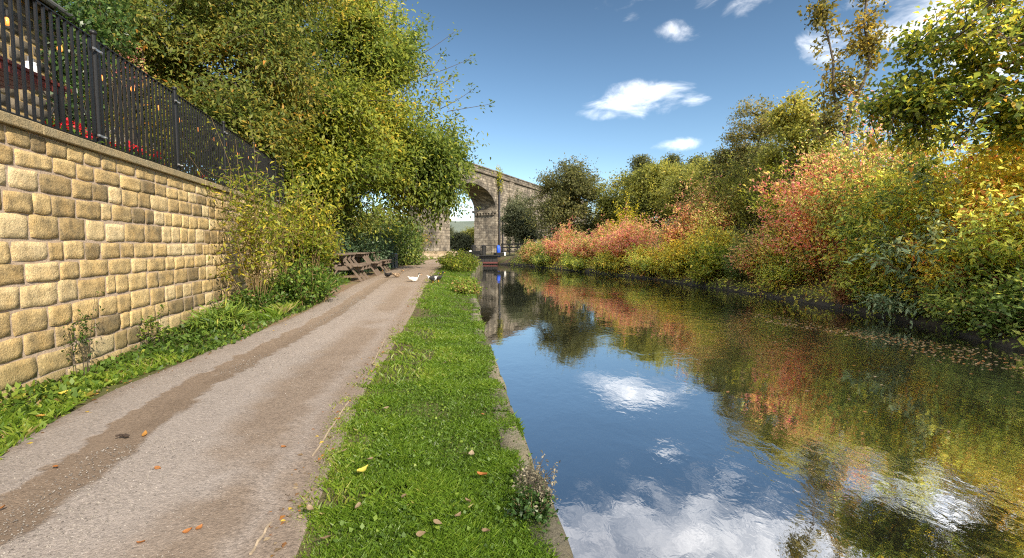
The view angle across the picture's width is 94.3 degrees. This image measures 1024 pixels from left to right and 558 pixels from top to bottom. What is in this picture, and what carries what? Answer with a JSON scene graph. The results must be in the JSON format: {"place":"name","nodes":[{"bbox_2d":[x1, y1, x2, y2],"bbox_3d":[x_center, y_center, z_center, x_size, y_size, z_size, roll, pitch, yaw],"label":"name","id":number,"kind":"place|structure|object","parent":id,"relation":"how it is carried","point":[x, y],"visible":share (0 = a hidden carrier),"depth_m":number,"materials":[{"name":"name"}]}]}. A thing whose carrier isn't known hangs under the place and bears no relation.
{"place":"outdoors","nodes":[
{"label":"outdoors","id":0,"kind":"place"},
{"bbox_2d":[25,56,36,72],"bbox_3d":[-5.556,-2.430,5.487,0.136,0.300,0.140,-1,4,-13],"label":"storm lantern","id":1,"kind":"object","parent":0,"point":[34,65],"visible":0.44,"depth_m":5.46,"materials":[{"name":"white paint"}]},
{"bbox_2d":[0,222,1023,557],"bbox_3d":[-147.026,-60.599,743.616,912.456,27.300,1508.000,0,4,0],"label":"ground","id":2,"kind":"structure","parent":0,"point":[506,258],"depth_m":5.43,"materials":[{"name":"plant"}]},
{"bbox_2d":[61,291,104,374],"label":"wall shrub","id":3,"kind":"object","parent":2,"relation":"on","point":[83,337],"visible":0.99,"depth_m":4.95,"materials":[{"name":"green plant"}]},
{"bbox_2d":[0,110,291,402],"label":"retaining wall","id":4,"kind":"structure","parent":2,"relation":"on","point":[83,221],"depth_m":5.39,"materials":[{"name":"stone"}]},
{"bbox_2d":[44,117,79,133],"bbox_3d":[-5.178,-1.628,5.341,0.476,0.398,0.442,2,4,25],"label":"flower pot","id":5,"kind":"object","parent":4,"relation":"on","point":[53,123],"visible":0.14,"depth_m":5.34,"materials":[{"name":"ceramic"}]},
{"bbox_2d":[66,117,103,142],"bbox_3d":[-5.226,-1.676,5.688,0.487,0.448,0.453,1,4,21],"label":"flower pot","id":6,"kind":"object","parent":4,"relation":"on","point":[80,133],"visible":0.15,"depth_m":5.64,"materials":[{"name":"ceramic"}]},
{"bbox_2d":[110,141,136,153],"bbox_3d":[-5.445,-1.697,6.460,0.520,0.387,0.476,1,4,14],"label":"flower pot","id":7,"kind":"object","parent":4,"relation":"on","point":[124,146],"visible":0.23,"depth_m":6.48,"materials":[{"name":"ceramic"}]},
{"bbox_2d":[125,145,150,158],"bbox_3d":[-5.496,-1.726,6.863,0.450,0.391,0.448,-4,5,-44],"label":"flower pot","id":8,"kind":"object","parent":4,"relation":"on","point":[141,150],"visible":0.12,"depth_m":6.83,"materials":[{"name":"ceramic"}]},
{"bbox_2d":[0,0,284,206],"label":"metal railing","id":9,"kind":"object","parent":4,"relation":"on","point":[95,53],"visible":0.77,"depth_m":6.15,"materials":[{"name":"metal"}]},
{"bbox_2d":[4,8,240,154],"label":"string lights","id":10,"kind":"object","parent":9,"relation":"hanging from","point":[6,12],"visible":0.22,"depth_m":5.23,"materials":[{"name":"black rubber"}]},
{"bbox_2d":[142,147,168,164],"bbox_3d":[-5.600,-1.786,7.297,0.458,0.453,0.544,2,4,23],"label":"flower pot","id":11,"kind":"object","parent":4,"relation":"on","point":[157,156],"visible":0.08,"depth_m":7.36,"materials":[{"name":"ceramic"}]},
{"bbox_2d":[135,304,173,347],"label":"wall shrub","id":12,"kind":"object","parent":2,"relation":"on","point":[152,325],"visible":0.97,"depth_m":6.26,"materials":[{"name":"green plant"}]},
{"bbox_2d":[0,270,350,459],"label":"wall foot weeds","id":13,"kind":"object","parent":2,"relation":"on","point":[40,390],"depth_m":5.14,"materials":[{"name":"green plant"}]},
{"bbox_2d":[0,277,350,455],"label":"verge grass","id":14,"kind":"structure","parent":2,"relation":"on","point":[27,430],"depth_m":3.95,"materials":[{"name":"plant"}]},
{"bbox_2d":[181,296,255,334],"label":"grass tussock","id":15,"kind":"object","parent":2,"relation":"on","point":[221,316],"depth_m":7.41,"materials":[{"name":"green plant"}]},
{"bbox_2d":[0,259,442,557],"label":"towpath","id":16,"kind":"structure","parent":2,"relation":"on","point":[235,402],"depth_m":3.16,"materials":[{"name":"gravel"}]},
{"bbox_2d":[0,296,391,557],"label":"gravel","id":17,"kind":"structure","parent":16,"relation":"on","point":[98,502],"depth_m":2.65,"materials":[{"name":"gravel"}]},
{"bbox_2d":[6,267,434,556],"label":"leaf litter","id":18,"kind":"object","parent":16,"relation":"on","point":[281,517],"visible":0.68,"depth_m":3.02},
{"bbox_2d":[408,273,420,281],"bbox_3d":[-2.891,-0.049,14.123,0.424,0.259,0.164,-1,4,-17],"label":"duck","id":19,"kind":"object","parent":16,"relation":"on","point":[413,279],"visible":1,"depth_m":14.06},
{"bbox_2d":[181,106,316,302],"bbox_3d":[-4.893,-1.310,8.893,2.673,3.846,1.921,0,4,0],"label":"bush","id":20,"kind":"object","parent":2,"relation":"on","point":[252,262],"visible":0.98,"depth_m":8.85,"materials":[{"name":"green plant"}]},
{"bbox_2d":[211,284,288,312],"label":"bush","id":21,"kind":"object","parent":2,"relation":"on","point":[253,298],"visible":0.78,"depth_m":8.78,"materials":[{"name":"green plant"}]},
{"bbox_2d":[249,522,271,554],"bbox_3d":[-1.156,1.197,2.190,0.015,0.026,0.256,-1,4,-8],"label":"edging board","id":22,"kind":"object","parent":2,"relation":"on","point":[259,539],"visible":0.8,"depth_m":2.17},
{"bbox_2d":[254,253,347,304],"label":"bush","id":23,"kind":"object","parent":2,"relation":"on","point":[316,283],"visible":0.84,"depth_m":9.69,"materials":[{"name":"green plant"}]},
{"bbox_2d":[261,154,351,279],"bbox_3d":[-5.792,-1.669,13.406,2.560,3.789,3.023,-2,4,-23],"label":"bush","id":24,"kind":"object","parent":2,"relation":"on","point":[310,244],"visible":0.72,"depth_m":13.07,"materials":[{"name":"green plant"}]},
{"bbox_2d":[150,0,494,268],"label":"cherry tree","id":25,"kind":"object","parent":2,"relation":"on","point":[372,143],"visible":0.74,"depth_m":18.45,"materials":[{"name":"green plant"}]},
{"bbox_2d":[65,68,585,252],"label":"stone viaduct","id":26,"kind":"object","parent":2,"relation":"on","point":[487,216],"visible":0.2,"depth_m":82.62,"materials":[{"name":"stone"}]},
{"bbox_2d":[495,165,503,244],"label":"creeper","id":27,"kind":"object","parent":26,"relation":"attached to","point":[499,175],"visible":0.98,"depth_m":82.16,"materials":[{"name":"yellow plant"}]},
{"bbox_2d":[506,188,526,252],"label":"creeper","id":28,"kind":"object","parent":26,"relation":"attached to","point":[508,224],"visible":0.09,"depth_m":89.18,"materials":[{"name":"green plant"}]},
{"bbox_2d":[221,259,434,334],"bbox_3d":[-6.182,-0.556,25.964,2.948,0.253,38.080,0,4,-3],"label":"dirt margin","id":29,"kind":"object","parent":2,"relation":"on","point":[354,279],"visible":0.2,"depth_m":12.48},
{"bbox_2d":[245,257,442,320],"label":"grass","id":30,"kind":"structure","parent":29,"relation":"on","point":[275,311],"depth_m":8.58,"materials":[{"name":"plant"}]},
{"bbox_2d":[317,253,370,281],"bbox_3d":[-5.453,-0.362,15.009,1.680,0.881,1.615,-1,4,-8],"label":"picnic table","id":31,"kind":"object","parent":29,"relation":"on","point":[353,267],"visible":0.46,"depth_m":14.54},
{"bbox_2d":[309,227,397,274],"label":"hedge","id":32,"kind":"object","parent":29,"relation":"on","point":[355,245],"visible":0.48,"depth_m":20.22,"materials":[{"name":"green plant"}]},
{"bbox_2d":[331,252,381,275],"bbox_3d":[-5.822,-0.555,17.903,1.680,0.881,1.615,-1,4,-11],"label":"picnic table","id":33,"kind":"object","parent":29,"relation":"on","point":[367,259],"visible":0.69,"depth_m":17.57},
{"bbox_2d":[369,252,391,271],"bbox_3d":[-6.224,-0.742,20.697,1.680,0.881,1.615,0,4,-6],"label":"picnic table","id":34,"kind":"object","parent":29,"relation":"on","point":[384,261],"visible":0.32,"depth_m":20.67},
{"bbox_2d":[385,253,397,267],"bbox_3d":[-6.096,-0.933,23.991,0.630,0.730,0.630,0,4,0],"label":"litter bin","id":35,"kind":"object","parent":29,"relation":"on","point":[396,262],"visible":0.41,"depth_m":23.82,"materials":[{"name":"black paint"}]},
{"bbox_2d":[371,214,427,265],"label":"laurel bush","id":36,"kind":"object","parent":29,"relation":"on","point":[411,253],"visible":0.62,"depth_m":27.43,"materials":[{"name":"green plant"}]},
{"bbox_2d":[312,401,348,455],"bbox_3d":[-1.353,1.105,3.614,0.015,0.028,1.148,0,4,-7],"label":"edging board","id":37,"kind":"object","parent":2,"relation":"on","point":[315,451],"visible":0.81,"depth_m":3.45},
{"bbox_2d":[329,200,439,255],"bbox_3d":[-11.351,-3.889,39.456,10.349,6.185,9.521,0,4,0],"label":"backdrop tree","id":38,"kind":"object","parent":2,"relation":"on","point":[374,219],"visible":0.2,"depth_m":38.88,"materials":[{"name":"green plant"}]},
{"bbox_2d":[288,265,559,557],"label":"grass","id":39,"kind":"structure","parent":2,"relation":"on","point":[454,539],"depth_m":2.97,"materials":[{"name":"plant"}]},
{"bbox_2d":[357,465,367,472],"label":"fallen leaf","id":40,"kind":"object","parent":39,"relation":"on","point":[364,468],"visible":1,"depth_m":2.78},
{"bbox_2d":[427,272,440,280],"bbox_3d":[-2.292,-0.044,13.936,0.424,0.318,0.164,-1,4,-11],"label":"duck","id":41,"kind":"object","parent":2,"relation":"on","point":[432,278],"visible":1,"depth_m":13.87},
{"bbox_2d":[417,251,456,258],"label":"stone wall","id":42,"kind":"structure","parent":2,"relation":"on","point":[434,254],"depth_m":44.28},
{"bbox_2d":[332,311,568,557],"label":"clover","id":43,"kind":"object","parent":2,"relation":"on","point":[362,526],"visible":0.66,"depth_m":2.96,"materials":[{"name":"green plant"}]},
{"bbox_2d":[434,248,481,271],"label":"bank weeds","id":44,"kind":"object","parent":2,"relation":"on","point":[460,261],"visible":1,"depth_m":22.56,"materials":[{"name":"green plant"}]},
{"bbox_2d":[450,230,473,251],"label":"backdrop tree","id":45,"kind":"object","parent":2,"relation":"on","point":[461,242],"visible":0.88,"depth_m":103.05,"materials":[{"name":"green plant"}]},
{"bbox_2d":[447,274,486,294],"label":"bank weeds","id":46,"kind":"object","parent":2,"relation":"on","point":[466,286],"visible":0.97,"depth_m":12.46,"materials":[{"name":"green plant"}]},
{"bbox_2d":[460,223,473,250],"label":"backdrop tree","id":47,"kind":"object","parent":2,"relation":"on","point":[471,230],"visible":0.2,"depth_m":110.47,"materials":[{"name":"green plant"}]},
{"bbox_2d":[501,244,524,255],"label":"lock fence","id":48,"kind":"object","parent":2,"relation":"on","point":[509,247],"visible":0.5,"depth_m":55.78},
{"bbox_2d":[469,265,573,557],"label":"canal edge wall","id":49,"kind":"structure","parent":2,"relation":"on","point":[563,548],"depth_m":3.01,"materials":[{"name":"stone"}]},
{"bbox_2d":[512,450,559,519],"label":"dry weed","id":50,"kind":"object","parent":49,"relation":"on","point":[537,474],"visible":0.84,"depth_m":2.55,"materials":[{"name":"plant"}]},
{"bbox_2d":[498,191,546,246],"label":"round tree","id":51,"kind":"object","parent":2,"relation":"on","point":[517,229],"visible":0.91,"depth_m":58.58,"materials":[{"name":"green plant"}]},
{"bbox_2d":[499,481,558,532],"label":"weed","id":52,"kind":"object","parent":2,"relation":"on","point":[527,509],"visible":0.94,"depth_m":2.36,"materials":[{"name":"green plant"}]},
{"bbox_2d":[519,152,610,244],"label":"round tree","id":53,"kind":"object","parent":2,"relation":"on","point":[571,188],"visible":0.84,"depth_m":49.67,"materials":[{"name":"green plant"}]},
{"bbox_2d":[541,216,590,261],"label":"dogwood shrub","id":54,"kind":"object","parent":2,"relation":"on","point":[553,247],"visible":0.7,"depth_m":39.13,"materials":[{"name":"orange plant"}]},
{"bbox_2d":[564,215,625,264],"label":"dogwood shrub","id":55,"kind":"object","parent":2,"relation":"on","point":[589,245],"visible":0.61,"depth_m":33.75,"materials":[{"name":"orange plant"}]},
{"bbox_2d":[587,168,657,236],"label":"round tree","id":56,"kind":"object","parent":2,"relation":"on","point":[604,206],"visible":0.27,"depth_m":48.49,"materials":[{"name":"green plant"}]},
{"bbox_2d":[604,191,646,235],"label":"golden bush","id":57,"kind":"object","parent":2,"relation":"on","point":[629,213],"visible":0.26,"depth_m":35.53,"materials":[{"name":"yellow plant"}]},
{"bbox_2d":[595,204,664,264],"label":"dogwood shrub","id":58,"kind":"object","parent":2,"relation":"on","point":[629,234],"visible":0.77,"depth_m":29.67,"materials":[{"name":"orange plant"}]},
{"bbox_2d":[626,153,656,175],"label":"distant tree","id":59,"kind":"object","parent":2,"relation":"on","point":[640,160],"visible":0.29,"depth_m":83.29,"materials":[{"name":"green plant"}]},
{"bbox_2d":[606,154,699,226],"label":"round tree","id":60,"kind":"object","parent":2,"relation":"on","point":[647,177],"visible":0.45,"depth_m":45.17,"materials":[{"name":"green plant"}]},
{"bbox_2d":[660,152,684,224],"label":"distant tree","id":61,"kind":"object","parent":2,"relation":"on","point":[675,157],"visible":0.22,"depth_m":83.20,"materials":[{"name":"green plant"}]},
{"bbox_2d":[641,153,712,222],"bbox_3d":[15.974,-7.301,39.638,9.833,6.300,7.863,0,4,0],"label":"round tree","id":62,"kind":"object","parent":2,"relation":"on","point":[674,187],"visible":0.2,"depth_m":38.76,"materials":[{"name":"green plant"}]},
{"bbox_2d":[645,152,740,255],"bbox_3d":[9.938,-3.519,25.221,4.960,5.915,4.714,-2,4,-23],"label":"dogwood shrub","id":63,"kind":"object","parent":2,"relation":"on","point":[694,221],"visible":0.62,"depth_m":24.50,"materials":[{"name":"orange plant"}]},
{"bbox_2d":[683,152,709,167],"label":"distant tree","id":64,"kind":"object","parent":2,"relation":"on","point":[691,160],"visible":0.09,"depth_m":78.56,"materials":[{"name":"green plant"}]},
{"bbox_2d":[672,219,749,271],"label":"dogwood shrub","id":65,"kind":"object","parent":2,"relation":"on","point":[725,236],"visible":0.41,"depth_m":22.15,"materials":[{"name":"yellow plant"}]},
{"bbox_2d":[676,147,784,227],"bbox_3d":[16.043,-6.350,33.280,8.837,6.015,7.513,0,4,0],"label":"round tree","id":66,"kind":"object","parent":2,"relation":"on","point":[706,168],"visible":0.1,"depth_m":33.05,"materials":[{"name":"green plant"}]},
{"bbox_2d":[702,94,804,232],"bbox_3d":[15.363,-6.727,28.764,6.678,8.514,5.173,-1,4,-13],"label":"alder tree","id":67,"kind":"object","parent":2,"relation":"on","point":[734,138],"visible":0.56,"depth_m":28.52,"materials":[{"name":"green plant"}]},
{"bbox_2d":[500,263,1023,351],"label":"bank edge","id":68,"kind":"object","parent":2,"relation":"on","point":[1011,340],"visible":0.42,"depth_m":13.48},
{"bbox_2d":[512,237,549,263],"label":"bush","id":69,"kind":"object","parent":68,"relation":"on","point":[529,249],"visible":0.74,"depth_m":42.98,"materials":[{"name":"yellow plant"}]},
{"bbox_2d":[529,250,554,267],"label":"waterside bush","id":70,"kind":"object","parent":68,"relation":"on","point":[539,259],"visible":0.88,"depth_m":39.84,"materials":[{"name":"green plant"}]},
{"bbox_2d":[559,249,590,270],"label":"waterside bush","id":71,"kind":"object","parent":68,"relation":"on","point":[571,261],"visible":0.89,"depth_m":34.06,"materials":[{"name":"green plant"}]},
{"bbox_2d":[586,247,627,273],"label":"waterside bush","id":72,"kind":"object","parent":68,"relation":"on","point":[606,260],"visible":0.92,"depth_m":29.47,"materials":[{"name":"green plant"}]},
{"bbox_2d":[621,238,662,278],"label":"waterside bush","id":73,"kind":"object","parent":68,"relation":"on","point":[639,258],"visible":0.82,"depth_m":26.06,"materials":[{"name":"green plant"}]},
{"bbox_2d":[647,234,694,278],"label":"waterside bush","id":74,"kind":"object","parent":68,"relation":"on","point":[672,262],"visible":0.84,"depth_m":23.15,"materials":[{"name":"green plant"}]},
{"bbox_2d":[681,233,732,286],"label":"waterside bush","id":75,"kind":"object","parent":68,"relation":"on","point":[704,265],"visible":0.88,"depth_m":20.26,"materials":[{"name":"green plant"}]},
{"bbox_2d":[715,225,763,284],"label":"bush","id":76,"kind":"object","parent":68,"relation":"on","point":[734,272],"visible":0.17,"depth_m":18.63,"materials":[{"name":"green plant"}]},
{"bbox_2d":[826,278,869,308],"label":"bracken","id":77,"kind":"object","parent":68,"relation":"on","point":[843,298],"visible":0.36,"depth_m":13.02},
{"bbox_2d":[822,238,920,306],"bbox_3d":[9.548,-0.161,12.299,2.486,1.851,3.085,0,4,0],"label":"waterside bush","id":78,"kind":"object","parent":68,"relation":"on","point":[859,275],"visible":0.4,"depth_m":12.50,"materials":[{"name":"green plant"}]},
{"bbox_2d":[848,267,955,324],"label":"buddleia bush","id":79,"kind":"object","parent":68,"relation":"on","point":[883,304],"visible":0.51,"depth_m":11.04,"materials":[{"name":"green plant"}]},
{"bbox_2d":[842,162,1023,310],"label":"buddleia bush","id":80,"kind":"object","parent":68,"relation":"on","point":[900,273],"visible":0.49,"depth_m":10.47,"materials":[{"name":"green plant"}]},
{"bbox_2d":[872,222,1015,315],"bbox_3d":[9.544,-0.220,10.324,2.589,2.109,3.363,0,4,0],"label":"waterside bush","id":81,"kind":"object","parent":68,"relation":"on","point":[928,268],"visible":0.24,"depth_m":10.11,"materials":[{"name":"green plant"}]},
{"bbox_2d":[903,240,1023,332],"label":"waterside bush","id":82,"kind":"object","parent":68,"relation":"on","point":[951,307],"visible":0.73,"depth_m":9.06,"materials":[{"name":"green plant"}]},
{"bbox_2d":[951,280,1023,343],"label":"bramble","id":83,"kind":"object","parent":68,"relation":"on","point":[1000,312],"visible":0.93,"depth_m":8.25,"materials":[{"name":"green plant"}]},
{"bbox_2d":[724,218,800,283],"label":"waterside bush","id":84,"kind":"object","parent":2,"relation":"on","point":[756,246],"visible":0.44,"depth_m":17.28,"materials":[{"name":"green plant"}]},
{"bbox_2d":[692,133,837,246],"bbox_3d":[13.724,-4.385,24.202,7.880,5.935,7.657,3,5,42],"label":"hazel bush","id":85,"kind":"object","parent":2,"relation":"on","point":[738,201],"visible":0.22,"depth_m":24.20,"materials":[{"name":"green plant"}]},
{"bbox_2d":[508,228,1023,348],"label":"undergrowth","id":86,"kind":"object","parent":2,"relation":"on","point":[1019,339],"visible":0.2,"depth_m":14.93,"materials":[{"name":"green plant"}]},
{"bbox_2d":[736,227,826,292],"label":"waterside bush","id":87,"kind":"object","parent":2,"relation":"on","point":[782,275],"visible":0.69,"depth_m":15.86,"materials":[{"name":"green plant"}]},
{"bbox_2d":[749,81,854,232],"bbox_3d":[13.310,-4.998,21.746,4.698,7.682,4.304,0,4,0],"label":"maple tree","id":88,"kind":"object","parent":2,"relation":"on","point":[789,122],"visible":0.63,"depth_m":21.36,"materials":[{"name":"green plant"}]},
{"bbox_2d":[731,122,903,250],"bbox_3d":[13.149,-3.591,19.691,7.460,5.462,6.761,0,4,0],"label":"hazel bush","id":89,"kind":"object","parent":2,"relation":"on","point":[775,207],"visible":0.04,"depth_m":19.95,"materials":[{"name":"green plant"}]},
{"bbox_2d":[797,0,900,244],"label":"poplar tree","id":90,"kind":"object","parent":2,"relation":"on","point":[865,45],"visible":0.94,"depth_m":17.34,"materials":[{"name":"green plant"}]},
{"bbox_2d":[739,71,984,287],"bbox_3d":[10.970,-2.863,15.195,6.473,6.441,6.977,0,4,0],"label":"spindle bush","id":91,"kind":"object","parent":2,"relation":"on","point":[809,208],"visible":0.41,"depth_m":14.75,"materials":[{"name":"orange plant"}]},
{"bbox_2d":[802,94,1023,299],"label":"spindle bush","id":92,"kind":"object","parent":2,"relation":"on","point":[895,196],"visible":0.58,"depth_m":11.22,"materials":[{"name":"green plant"}]},
{"bbox_2d":[839,0,1023,173],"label":"sycamore tree","id":93,"kind":"object","parent":2,"relation":"on","point":[914,106],"visible":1,"depth_m":8.88,"materials":[{"name":"green plant"}]},
{"bbox_2d":[926,157,1023,295],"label":"spindle bush","id":94,"kind":"object","parent":2,"relation":"on","point":[991,233],"visible":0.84,"depth_m":8.93,"materials":[{"name":"yellow plant"}]},
{"bbox_2d":[941,131,1023,223],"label":"spindle bush","id":95,"kind":"object","parent":2,"relation":"on","point":[988,169],"visible":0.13,"depth_m":10.28,"materials":[{"name":"yellow plant"}]},
{"bbox_2d":[949,129,1016,188],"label":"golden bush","id":96,"kind":"object","parent":2,"relation":"on","point":[988,143],"visible":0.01,"depth_m":12.07,"materials":[{"name":"yellow plant"}]},
{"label":"terrace","id":97,"kind":"structure","parent":2,"relation":"on","visible":0},
{"bbox_2d":[0,55,71,124],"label":"terrace table","id":98,"kind":"object","parent":97,"relation":"on","point":[11,83],"visible":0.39,"depth_m":5.33,"materials":[{"name":"red wood"}]},
{"bbox_2d":[0,0,85,121],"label":"stone house","id":99,"kind":"structure","parent":97,"relation":"on","point":[52,4],"depth_m":8.94,"materials":[{"name":"grey stone"}]},
{"bbox_2d":[35,0,145,146],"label":"ivy","id":100,"kind":"object","parent":99,"relation":"attached to","point":[75,9],"visible":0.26,"depth_m":9.95,"materials":[{"name":"green plant"}]},
{"bbox_2d":[51,103,90,123],"bbox_3d":[-6.072,-1.980,6.489,0.446,0.952,0.485,-2,5,-33],"label":"metal chair","id":101,"kind":"object","parent":97,"relation":"on","point":[52,111],"visible":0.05,"depth_m":6.68,"materials":[{"name":"black paint"}]},
{"bbox_2d":[111,125,138,148],"bbox_3d":[-6.562,-2.075,7.919,0.485,0.952,0.446,1,4,17],"label":"metal chair","id":102,"kind":"object","parent":97,"relation":"on","point":[120,136],"visible":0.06,"depth_m":7.76,"materials":[{"name":"black paint"}]},
{"bbox_2d":[102,34,155,147],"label":"creeper","id":103,"kind":"object","parent":97,"relation":"on","point":[135,61],"visible":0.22,"depth_m":11.26,"materials":[{"name":"green plant"}]},
{"bbox_2d":[55,0,379,200],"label":"cherry tree","id":104,"kind":"object","parent":97,"relation":"on","point":[183,41],"visible":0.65,"depth_m":13.32,"materials":[{"name":"green plant"}]},
{"bbox_2d":[357,212,674,247],"bbox_3d":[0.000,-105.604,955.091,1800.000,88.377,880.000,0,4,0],"label":"hills","id":105,"kind":"structure","parent":0,"point":[458,226],"depth_m":789.17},
{"bbox_2d":[63,0,1023,220],"label":"sky","id":106,"kind":"structure","parent":0,"point":[612,82],"materials":[{"name":"blue"}]},
{"bbox_2d":[476,264,1023,557],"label":"canal water","id":107,"kind":"structure","parent":0,"point":[649,432],"depth_m":4.64,"materials":[{"name":"blue liquid"}]},
{"bbox_2d":[478,246,498,263],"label":"lock gate","id":108,"kind":"structure","parent":107,"relation":"in","point":[491,259],"depth_m":47.87,"materials":[{"name":"black paint"}]},
{"bbox_2d":[457,251,481,254],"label":"balance beam","id":109,"kind":"structure","parent":108,"relation":"attached to","point":[475,252],"depth_m":48.50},
{"bbox_2d":[649,297,1023,431],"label":"floating leaves","id":110,"kind":"object","parent":107,"relation":"on","point":[886,343],"visible":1,"depth_m":8.30,"materials":[{"name":"brown plant"}]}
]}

